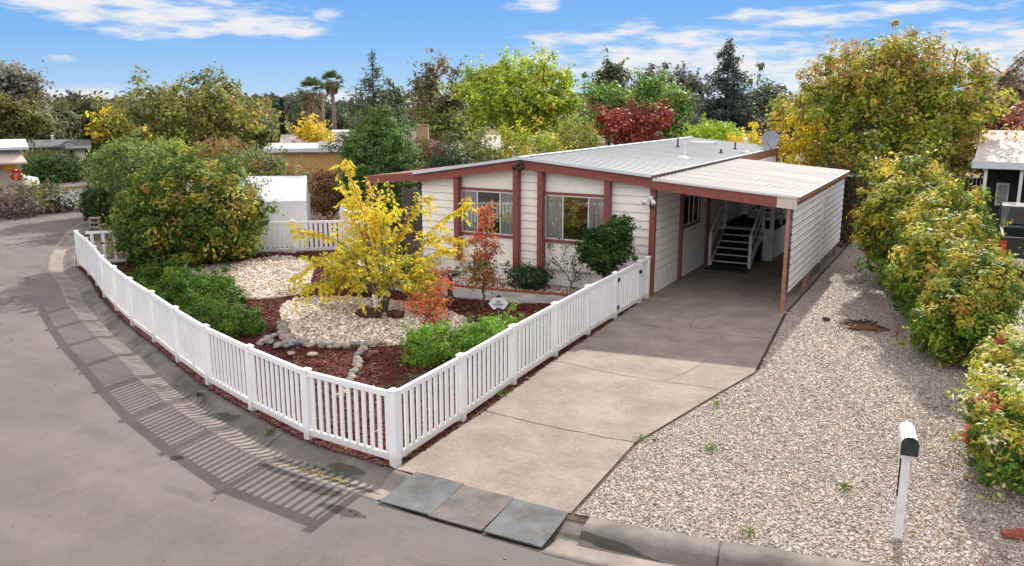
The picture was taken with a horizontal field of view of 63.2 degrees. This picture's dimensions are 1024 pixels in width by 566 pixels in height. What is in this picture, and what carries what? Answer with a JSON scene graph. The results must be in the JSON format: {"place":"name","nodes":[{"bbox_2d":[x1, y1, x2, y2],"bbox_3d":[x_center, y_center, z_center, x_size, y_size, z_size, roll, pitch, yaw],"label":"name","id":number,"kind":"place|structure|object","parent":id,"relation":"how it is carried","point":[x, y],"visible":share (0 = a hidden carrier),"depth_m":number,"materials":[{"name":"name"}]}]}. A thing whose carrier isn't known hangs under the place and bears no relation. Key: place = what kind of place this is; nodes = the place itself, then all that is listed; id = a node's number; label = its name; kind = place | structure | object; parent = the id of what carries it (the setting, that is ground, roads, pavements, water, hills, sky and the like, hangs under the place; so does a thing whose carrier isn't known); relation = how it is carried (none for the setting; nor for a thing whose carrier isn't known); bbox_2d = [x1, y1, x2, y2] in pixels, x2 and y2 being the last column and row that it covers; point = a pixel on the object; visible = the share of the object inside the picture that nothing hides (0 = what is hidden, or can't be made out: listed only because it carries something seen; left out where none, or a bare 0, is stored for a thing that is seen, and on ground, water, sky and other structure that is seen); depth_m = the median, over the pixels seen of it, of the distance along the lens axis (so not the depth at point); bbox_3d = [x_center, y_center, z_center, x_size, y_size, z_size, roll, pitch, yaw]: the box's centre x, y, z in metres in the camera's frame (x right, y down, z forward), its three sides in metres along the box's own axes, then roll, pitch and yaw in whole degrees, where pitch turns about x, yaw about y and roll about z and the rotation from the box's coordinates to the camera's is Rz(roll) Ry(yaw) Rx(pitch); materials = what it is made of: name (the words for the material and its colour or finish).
{"place":"outdoors","nodes":[
{"label":"outdoors","id":0,"kind":"place"},
{"bbox_2d":[10,133,415,190],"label":"opposite lot","id":1,"kind":"structure","parent":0,"point":[73,187],"depth_m":82.22,"materials":[{"name":"green plant"}]},
{"bbox_2d":[12,109,73,152],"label":"tree","id":2,"kind":"object","parent":1,"relation":"on","point":[57,134],"visible":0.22,"depth_m":76.82,"materials":[{"name":"green plant"}]},
{"bbox_2d":[24,135,72,159],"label":"house","id":3,"kind":"structure","parent":1,"relation":"on","point":[54,145],"depth_m":55.88,"materials":[{"name":"grey"}]},
{"bbox_2d":[34,93,84,139],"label":"tree","id":4,"kind":"object","parent":1,"relation":"on","point":[67,117],"visible":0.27,"depth_m":81.67,"materials":[{"name":"green plant"}]},
{"bbox_2d":[38,178,102,190],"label":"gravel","id":5,"kind":"structure","parent":1,"relation":"on","point":[71,184],"depth_m":50.19,"materials":[{"name":"beige gravel"}]},
{"bbox_2d":[0,58,56,156],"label":"tree","id":6,"kind":"object","parent":5,"relation":"on","point":[16,85],"visible":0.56,"depth_m":62.57,"materials":[{"name":"green plant"}]},
{"bbox_2d":[0,87,57,154],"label":"tree","id":7,"kind":"object","parent":5,"relation":"on","point":[20,119],"visible":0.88,"depth_m":52.15,"materials":[{"name":"green plant"}]},
{"bbox_2d":[20,146,79,182],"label":"round bush","id":8,"kind":"object","parent":5,"relation":"on","point":[32,162],"visible":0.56,"depth_m":50.06,"materials":[{"name":"green plant"}]},
{"bbox_2d":[27,147,92,183],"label":"round bush","id":9,"kind":"object","parent":5,"relation":"on","point":[72,174],"visible":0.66,"depth_m":50.58,"materials":[{"name":"green plant"}]},
{"bbox_2d":[79,93,164,153],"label":"tree","id":10,"kind":"object","parent":5,"relation":"on","point":[109,124],"visible":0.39,"depth_m":57.73,"materials":[{"name":"yellow plant"}]},
{"bbox_2d":[52,90,102,139],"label":"tree","id":11,"kind":"object","parent":1,"relation":"on","point":[79,107],"visible":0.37,"depth_m":86.35,"materials":[{"name":"green plant"}]},
{"bbox_2d":[234,91,289,152],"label":"tree","id":12,"kind":"object","parent":1,"relation":"on","point":[261,138],"visible":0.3,"depth_m":74.90,"materials":[{"name":"green plant"}]},
{"bbox_2d":[296,76,328,126],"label":"palm tree","id":13,"kind":"object","parent":1,"relation":"on","point":[310,102],"visible":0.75,"depth_m":73.59,"materials":[{"name":"green plant"}]},
{"bbox_2d":[272,92,354,133],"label":"tree","id":14,"kind":"object","parent":1,"relation":"on","point":[297,115],"visible":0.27,"depth_m":93.95,"materials":[{"name":"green plant"}]},
{"bbox_2d":[320,69,344,129],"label":"palm tree","id":15,"kind":"object","parent":1,"relation":"on","point":[332,88],"visible":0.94,"depth_m":79.73,"materials":[{"name":"green plant"}]},
{"bbox_2d":[378,78,412,128],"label":"tree","id":16,"kind":"object","parent":1,"relation":"on","point":[399,95],"visible":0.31,"depth_m":91.36,"materials":[{"name":"green plant"}]},
{"bbox_2d":[182,255,315,298],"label":"cream gravel","id":17,"kind":"structure","parent":0,"point":[262,284],"depth_m":23.64,"materials":[{"name":"beige gravel"}]},
{"bbox_2d":[0,134,622,565],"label":"road","id":18,"kind":"structure","parent":0,"point":[102,462],"depth_m":10.61,"materials":[{"name":"grey asphalt"}]},
{"bbox_2d":[0,139,28,196],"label":"house","id":19,"kind":"structure","parent":18,"relation":"on","point":[11,157],"depth_m":40.04,"materials":[{"name":"pink paint"}]},
{"bbox_2d":[0,178,48,219],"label":"bed shrub","id":20,"kind":"object","parent":18,"relation":"on","point":[29,207],"visible":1,"depth_m":35.59,"materials":[{"name":"brown plant"}]},
{"bbox_2d":[91,60,280,155],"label":"tree","id":21,"kind":"object","parent":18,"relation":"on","point":[165,109],"visible":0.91,"depth_m":55.09,"materials":[{"name":"green plant"}]},
{"bbox_2d":[47,180,389,500],"bbox_3d":[-7.174,-5.684,49.213,20.230,0.084,78.083,1,12,6],"label":"gutter","id":22,"kind":"object","parent":18,"relation":"on","point":[143,372],"visible":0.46,"depth_m":14.02,"materials":[{"name":"concrete"}]},
{"bbox_2d":[263,141,344,175],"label":"house","id":23,"kind":"structure","parent":18,"relation":"on","point":[311,153],"depth_m":55.89,"materials":[{"name":"white metal"}]},
{"bbox_2d":[285,111,336,142],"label":"golden shrub","id":24,"kind":"object","parent":18,"relation":"on","point":[313,132],"visible":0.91,"depth_m":64.45,"materials":[{"name":"yellow plant"}]},
{"bbox_2d":[403,47,474,130],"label":"tree","id":25,"kind":"object","parent":18,"relation":"on","point":[426,92],"visible":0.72,"depth_m":62.73,"materials":[{"name":"green plant"}]},
{"bbox_2d":[381,502,594,550],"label":"curb","id":26,"kind":"structure","parent":18,"relation":"on","point":[568,530],"depth_m":9.56,"materials":[{"name":"concrete"}]},
{"bbox_2d":[379,471,463,514],"bbox_3d":[-1.117,2.610,10.371,0.785,0.043,0.850,7,14,28],"label":"ramp plate","id":27,"kind":"object","parent":26,"relation":"on","point":[422,493],"visible":1,"depth_m":10.35,"materials":[{"name":"grey concrete"}]},
{"bbox_2d":[428,485,513,530],"bbox_3d":[-0.484,2.692,10.006,0.765,0.041,0.840,7,14,28],"label":"ramp plate","id":28,"kind":"object","parent":26,"relation":"on","point":[472,508],"visible":1,"depth_m":9.98,"materials":[{"name":"rubber"}]},
{"bbox_2d":[483,499,568,547],"bbox_3d":[0.172,2.768,9.633,0.790,0.040,0.820,7,14,28],"label":"ramp plate","id":29,"kind":"object","parent":26,"relation":"on","point":[529,523],"visible":1,"depth_m":9.60,"materials":[{"name":"grey rubber"}]},
{"bbox_2d":[542,538,691,565],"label":"gutter","id":30,"kind":"object","parent":18,"relation":"on","point":[567,550],"visible":1,"depth_m":9.04,"materials":[{"name":"concrete"}]},
{"bbox_2d":[329,260,633,310],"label":"walkway","id":31,"kind":"structure","parent":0,"point":[465,293],"depth_m":20.95,"materials":[{"name":"concrete"}]},
{"bbox_2d":[0,0,1023,106],"label":"sky","id":32,"kind":"structure","parent":0,"point":[272,46],"materials":[{"name":"blue"}]},
{"bbox_2d":[76,157,988,554],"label":"yard soil","id":33,"kind":"structure","parent":0,"point":[412,241],"depth_m":23.14,"materials":[{"name":"brown soil"}]},
{"bbox_2d":[73,184,115,224],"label":"topiary shrub","id":34,"kind":"object","parent":33,"relation":"on","point":[90,197],"visible":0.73,"depth_m":33.43,"materials":[{"name":"green plant"}]},
{"bbox_2d":[97,139,169,217],"bbox_3d":[-14.418,-3.877,32.596,4.010,3.466,3.812,0,12,2],"label":"tall shrub","id":35,"kind":"object","parent":33,"relation":"on","point":[124,167],"visible":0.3,"depth_m":32.31,"materials":[{"name":"green plant"}]},
{"bbox_2d":[75,126,195,209],"bbox_3d":[-16.008,-4.845,36.129,5.279,3.918,4.379,7,14,28],"label":"tall shrub","id":36,"kind":"object","parent":33,"relation":"on","point":[94,161],"visible":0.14,"depth_m":35.34,"materials":[{"name":"green plant"}]},
{"bbox_2d":[189,132,249,168],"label":"tall shrub","id":37,"kind":"object","parent":33,"relation":"on","point":[207,148],"visible":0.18,"depth_m":37.29,"materials":[{"name":"green plant"}]},
{"bbox_2d":[174,175,310,247],"bbox_3d":[-9.282,-2.578,29.029,4.246,2.316,2.720,-2,12,-10],"label":"shed","id":38,"kind":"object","parent":33,"relation":"on","point":[290,194],"visible":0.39,"depth_m":28.18,"materials":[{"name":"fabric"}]},
{"bbox_2d":[205,140,327,207],"bbox_3d":[-10.521,-4.179,34.188,5.955,3.389,4.072,3,12,13],"label":"tall shrub","id":39,"kind":"object","parent":33,"relation":"on","point":[259,165],"visible":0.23,"depth_m":33.46,"materials":[{"name":"green plant"}]},
{"bbox_2d":[300,164,347,223],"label":"tall shrub","id":40,"kind":"object","parent":33,"relation":"on","point":[325,207],"visible":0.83,"depth_m":32.84,"materials":[{"name":"red plant"}]},
{"bbox_2d":[101,251,644,461],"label":"bark mulch","id":41,"kind":"object","parent":33,"relation":"on","point":[284,357],"visible":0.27,"depth_m":15.92,"materials":[{"name":"brown wood"}]},
{"bbox_2d":[119,251,252,303],"bbox_3d":[-8.419,-0.175,21.443,4.928,0.927,2.604,7,14,28],"label":"juniper","id":42,"kind":"object","parent":41,"relation":"on","point":[176,280],"visible":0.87,"depth_m":20.82,"materials":[{"name":"green plant"}]},
{"bbox_2d":[95,136,283,268],"bbox_3d":[-9.787,-2.474,25.172,5.215,3.899,5.316,-5,13,-23],"label":"dome bush","id":43,"kind":"object","parent":41,"relation":"on","point":[192,226],"visible":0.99,"depth_m":24.13,"materials":[{"name":"green plant"}]},
{"bbox_2d":[173,286,272,337],"bbox_3d":[-6.467,0.572,18.229,3.474,0.811,2.010,9,15,37],"label":"juniper","id":44,"kind":"object","parent":41,"relation":"on","point":[231,317],"visible":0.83,"depth_m":17.70,"materials":[{"name":"green plant"}]},
{"bbox_2d":[76,266,391,467],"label":"bark mulch","id":45,"kind":"object","parent":41,"relation":"on","point":[178,364],"visible":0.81,"depth_m":13.86,"materials":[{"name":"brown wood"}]},
{"bbox_2d":[225,219,349,252],"bbox_3d":[-7.974,-1.463,26.797,5.464,1.115,0.130,-2,12,-10],"label":"picket fence","id":46,"kind":"object","parent":41,"relation":"on","point":[293,249],"visible":0.38,"depth_m":26.97,"materials":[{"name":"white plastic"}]},
{"bbox_2d":[74,230,650,467],"bbox_3d":[-6.286,0.070,19.659,16.876,1.125,11.084,7,14,28],"label":"picket fence","id":47,"kind":"object","parent":41,"relation":"on","point":[178,334],"visible":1,"depth_m":13.62,"materials":[{"name":"white plastic"}]},
{"bbox_2d":[279,295,473,346],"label":"gravel","id":48,"kind":"structure","parent":41,"relation":"on","point":[350,320],"depth_m":18.53,"materials":[{"name":"beige gravel"}]},
{"bbox_2d":[287,158,478,314],"bbox_3d":[-2.936,-0.913,18.872,3.905,3.786,3.340,7,14,28],"label":"yellow tree","id":49,"kind":"object","parent":48,"relation":"on","point":[348,266],"visible":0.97,"depth_m":18.83,"materials":[{"name":"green plant"}]},
{"bbox_2d":[393,262,456,340],"bbox_3d":[-1.757,0.434,16.812,1.300,1.661,0.830,1,12,2],"label":"nandina","id":50,"kind":"object","parent":41,"relation":"on","point":[431,310],"visible":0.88,"depth_m":16.80,"materials":[{"name":"red plant"}]},
{"bbox_2d":[395,301,550,369],"bbox_3d":[-0.543,0.948,16.023,3.602,1.005,1.811,-4,13,-18],"label":"juniper","id":51,"kind":"object","parent":41,"relation":"on","point":[417,344],"visible":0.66,"depth_m":15.50,"materials":[{"name":"green plant"}]},
{"bbox_2d":[455,200,504,308],"bbox_3d":[-0.743,-0.615,19.354,1.208,2.675,1.228,-6,14,-26],"label":"japanese maple","id":52,"kind":"object","parent":41,"relation":"on","point":[487,275],"visible":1,"depth_m":19.25,"materials":[{"name":"red plant"}]},
{"bbox_2d":[500,258,555,290],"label":"box shrub","id":53,"kind":"object","parent":41,"relation":"on","point":[541,281],"visible":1,"depth_m":21.63,"materials":[{"name":"green plant"}]},
{"bbox_2d":[539,237,597,289],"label":"rose bush","id":54,"kind":"object","parent":41,"relation":"on","point":[572,268],"visible":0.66,"depth_m":21.51,"materials":[{"name":"green plant"}]},
{"bbox_2d":[570,212,643,277],"bbox_3d":[2.284,-0.612,20.172,1.569,2.318,1.576,-6,13,-24],"label":"camellia tree","id":55,"kind":"object","parent":41,"relation":"on","point":[612,238],"visible":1,"depth_m":19.82,"materials":[{"name":"green plant"}]},
{"bbox_2d":[318,50,435,161],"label":"conifer tree","id":56,"kind":"object","parent":33,"relation":"on","point":[369,83],"visible":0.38,"depth_m":44.01,"materials":[{"name":"green plant"}]},
{"bbox_2d":[328,103,432,223],"bbox_3d":[-5.380,-4.661,33.309,4.136,4.978,4.177,-6,14,-26],"label":"dense cedar","id":57,"kind":"object","parent":33,"relation":"on","point":[393,146],"visible":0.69,"depth_m":32.56,"materials":[{"name":"green plant"}]},
{"bbox_2d":[401,187,422,236],"bbox_3d":[-2.146,-2.437,29.717,4.345,1.750,0.122,7,14,28],"label":"board fence","id":58,"kind":"object","parent":33,"relation":"on","point":[407,196],"visible":0.17,"depth_m":30.45,"materials":[{"name":"brown wood"}]},
{"bbox_2d":[365,163,471,268],"bbox_3d":[-1.699,-2.538,27.553,1.745,2.860,7.748,7,14,28],"label":"patio cover","id":59,"kind":"object","parent":33,"relation":"on","point":[396,177],"visible":0.23,"depth_m":24.13,"materials":[{"name":"brown metal"}]},
{"bbox_2d":[408,93,490,144],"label":"tree","id":60,"kind":"object","parent":33,"relation":"on","point":[438,123],"visible":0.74,"depth_m":61.40,"materials":[{"name":"green plant"}]},
{"bbox_2d":[414,130,487,190],"bbox_3d":[-2.679,-4.626,35.493,3.416,3.707,3.622,7,14,28],"label":"tall shrub","id":61,"kind":"object","parent":33,"relation":"on","point":[439,159],"visible":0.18,"depth_m":35.20,"materials":[{"name":"green plant"}]},
{"bbox_2d":[447,131,513,162],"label":"tall shrub","id":62,"kind":"object","parent":33,"relation":"on","point":[477,144],"visible":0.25,"depth_m":37.24,"materials":[{"name":"green plant"}]},
{"bbox_2d":[434,42,585,151],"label":"tree","id":63,"kind":"object","parent":33,"relation":"on","point":[492,87],"visible":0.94,"depth_m":45.67,"materials":[{"name":"green plant"}]},
{"bbox_2d":[488,114,577,158],"bbox_3d":[0.499,-5.912,39.724,4.719,4.448,4.066,-3,12,-13],"label":"tall shrub","id":64,"kind":"object","parent":33,"relation":"on","point":[521,143],"visible":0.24,"depth_m":39.15,"materials":[{"name":"green plant"}]},
{"bbox_2d":[538,103,604,153],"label":"tall shrub","id":65,"kind":"object","parent":33,"relation":"on","point":[584,138],"visible":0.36,"depth_m":40.76,"materials":[{"name":"green plant"}]},
{"bbox_2d":[576,71,644,145],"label":"tree","id":66,"kind":"object","parent":33,"relation":"on","point":[614,98],"visible":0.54,"depth_m":76.98,"materials":[{"name":"green plant"}]},
{"bbox_2d":[587,94,678,145],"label":"tree","id":67,"kind":"object","parent":33,"relation":"on","point":[626,131],"visible":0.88,"depth_m":43.82,"materials":[{"name":"red plant"}]},
{"bbox_2d":[627,66,676,139],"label":"tree","id":68,"kind":"object","parent":33,"relation":"on","point":[653,89],"visible":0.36,"depth_m":78.56,"materials":[{"name":"green plant"}]},
{"bbox_2d":[643,80,701,138],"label":"tree","id":69,"kind":"object","parent":33,"relation":"on","point":[678,100],"visible":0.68,"depth_m":73.96,"materials":[{"name":"green plant"}]},
{"bbox_2d":[674,112,749,141],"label":"tall shrub","id":70,"kind":"object","parent":33,"relation":"on","point":[706,129],"visible":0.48,"depth_m":43.52,"materials":[{"name":"green plant"}]},
{"bbox_2d":[679,38,764,139],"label":"spruce tree","id":71,"kind":"object","parent":33,"relation":"on","point":[725,107],"visible":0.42,"depth_m":58.10,"materials":[{"name":"green plant"}]},
{"bbox_2d":[649,157,862,313],"bbox_3d":[8.158,-2.189,25.543,3.535,3.064,13.690,7,14,28],"label":"carport","id":72,"kind":"object","parent":33,"relation":"on","point":[812,197],"visible":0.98,"depth_m":21.09,"materials":[{"name":"metal"}]},
{"bbox_2d":[575,239,1023,565],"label":"gravel","id":73,"kind":"structure","parent":33,"relation":"on","point":[792,474],"depth_m":11.34,"materials":[{"name":"beige gravel"}]},
{"bbox_2d":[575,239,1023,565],"bbox_3d":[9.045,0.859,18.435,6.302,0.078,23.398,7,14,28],"label":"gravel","id":74,"kind":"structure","parent":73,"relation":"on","point":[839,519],"depth_m":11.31,"materials":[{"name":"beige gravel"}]},
{"bbox_2d":[893,422,918,538],"bbox_3d":[4.311,2.223,9.168,0.177,1.292,0.515,5,13,20],"label":"mailbox","id":75,"kind":"object","parent":73,"relation":"on","point":[908,442],"visible":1,"depth_m":9.13,"materials":[{"name":"white paint"}]},
{"bbox_2d":[846,139,1012,298],"bbox_3d":[10.365,-1.694,21.379,3.453,3.917,5.545,1,12,6],"label":"tall hedge shrub","id":76,"kind":"object","parent":73,"relation":"on","point":[885,199],"visible":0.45,"depth_m":21.14,"materials":[{"name":"green plant"}]},
{"bbox_2d":[874,170,1023,326],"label":"hedge shrub","id":77,"kind":"object","parent":73,"relation":"on","point":[913,249],"visible":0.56,"depth_m":17.80,"materials":[{"name":"green plant"}]},
{"bbox_2d":[887,239,1023,370],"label":"hedge shrub","id":78,"kind":"object","parent":73,"relation":"on","point":[952,338],"visible":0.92,"depth_m":15.05,"materials":[{"name":"green plant"}]},
{"bbox_2d":[931,315,1023,501],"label":"clipped hedge","id":79,"kind":"object","parent":73,"relation":"on","point":[989,379],"visible":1,"depth_m":10.71,"materials":[{"name":"green plant"}]},
{"bbox_2d":[816,148,872,246],"bbox_3d":[10.746,-2.837,28.036,2.691,3.311,2.468,7,14,28],"label":"foundation shrub","id":80,"kind":"object","parent":33,"relation":"on","point":[848,204],"visible":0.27,"depth_m":27.70,"materials":[{"name":"green plant"}]},
{"bbox_2d":[738,19,1023,221],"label":"autumn tree","id":81,"kind":"object","parent":33,"relation":"on","point":[911,88],"visible":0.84,"depth_m":31.84,"materials":[{"name":"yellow plant"}]},
{"bbox_2d":[959,48,1023,125],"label":"tree","id":82,"kind":"object","parent":33,"relation":"on","point":[1009,79],"visible":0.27,"depth_m":42.59,"materials":[{"name":"green plant"}]},
{"bbox_2d":[970,92,1023,145],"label":"tree","id":83,"kind":"object","parent":33,"relation":"on","point":[1015,116],"visible":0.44,"depth_m":34.90,"materials":[{"name":"red plant"}]},
{"bbox_2d":[971,130,1023,242],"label":"house","id":84,"kind":"structure","parent":33,"relation":"on","point":[999,158],"depth_m":29.54,"materials":[{"name":"white metal"}]},
{"bbox_2d":[182,108,975,522],"bbox_3d":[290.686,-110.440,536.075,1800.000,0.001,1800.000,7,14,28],"label":"terrain","id":85,"kind":"structure","parent":0,"point":[606,136],"depth_m":140.70,"materials":[{"name":"green plant"}]},
{"bbox_2d":[63,179,410,491],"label":"curb","id":86,"kind":"structure","parent":85,"relation":"on","point":[185,385],"depth_m":13.24,"materials":[{"name":"concrete"}]},
{"bbox_2d":[2,89,1021,138],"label":"woods","id":87,"kind":"object","parent":85,"relation":"on","point":[274,99],"visible":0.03,"depth_m":142.16,"materials":[{"name":"green plant"}]},
{"bbox_2d":[584,45,636,106],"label":"tree","id":88,"kind":"object","parent":85,"relation":"on","point":[609,72],"visible":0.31,"depth_m":105.17,"materials":[{"name":"green plant"}]},
{"bbox_2d":[629,60,684,95],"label":"tree","id":89,"kind":"object","parent":85,"relation":"on","point":[652,70],"visible":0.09,"depth_m":123.32,"materials":[{"name":"green plant"}]},
{"bbox_2d":[648,61,712,120],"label":"tree","id":90,"kind":"object","parent":85,"relation":"on","point":[692,83],"visible":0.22,"depth_m":113.21,"materials":[{"name":"green plant"}]},
{"bbox_2d":[579,516,885,565],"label":"curb","id":91,"kind":"structure","parent":85,"relation":"on","point":[692,550],"depth_m":9.07,"materials":[{"name":"concrete"}]},
{"bbox_2d":[728,61,793,136],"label":"tree","id":92,"kind":"object","parent":85,"relation":"on","point":[762,92],"visible":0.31,"depth_m":87.25,"materials":[{"name":"green plant"}]},
{"bbox_2d":[412,137,778,295],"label":"house","id":93,"kind":"structure","parent":0,"point":[543,198],"depth_m":22.39,"materials":[{"name":"beige wood"}]},
{"bbox_2d":[461,187,512,238],"bbox_3d":[-0.644,-1.937,22.860,1.720,1.320,0.074,7,14,28],"label":"window","id":94,"kind":"structure","parent":93,"relation":"in","point":[504,225],"depth_m":22.82,"materials":[{"name":"glass"}]},
{"bbox_2d":[545,192,603,243],"bbox_3d":[1.643,-1.674,21.641,1.730,1.320,0.074,7,14,28],"label":"window","id":95,"kind":"structure","parent":93,"relation":"in","point":[566,214],"depth_m":21.72,"materials":[{"name":"glass"}]},
{"bbox_2d":[683,194,700,228],"bbox_3d":[5.049,-2.090,23.407,0.045,0.970,1.630,7,14,28],"label":"window","id":96,"kind":"structure","parent":93,"relation":"in","point":[692,204],"depth_m":23.48,"materials":[{"name":"glass"}]},
{"bbox_2d":[397,237,847,512],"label":"driveway","id":97,"kind":"structure","parent":0,"point":[558,468],"depth_m":14.15,"materials":[{"name":"concrete"}]},
{"bbox_2d":[707,200,792,268],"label":"porch stairs","id":98,"kind":"structure","parent":97,"relation":"on","point":[738,243],"depth_m":25.48,"materials":[{"name":"wood"}]},
{"label":"driveway","id":99,"kind":"structure","parent":0,"visible":0},
{"bbox_2d":[991,202,1023,266],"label":"pickup truck","id":100,"kind":"object","parent":99,"relation":"on","point":[1013,239],"visible":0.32,"depth_m":24.27,"materials":[{"name":"black paint"}]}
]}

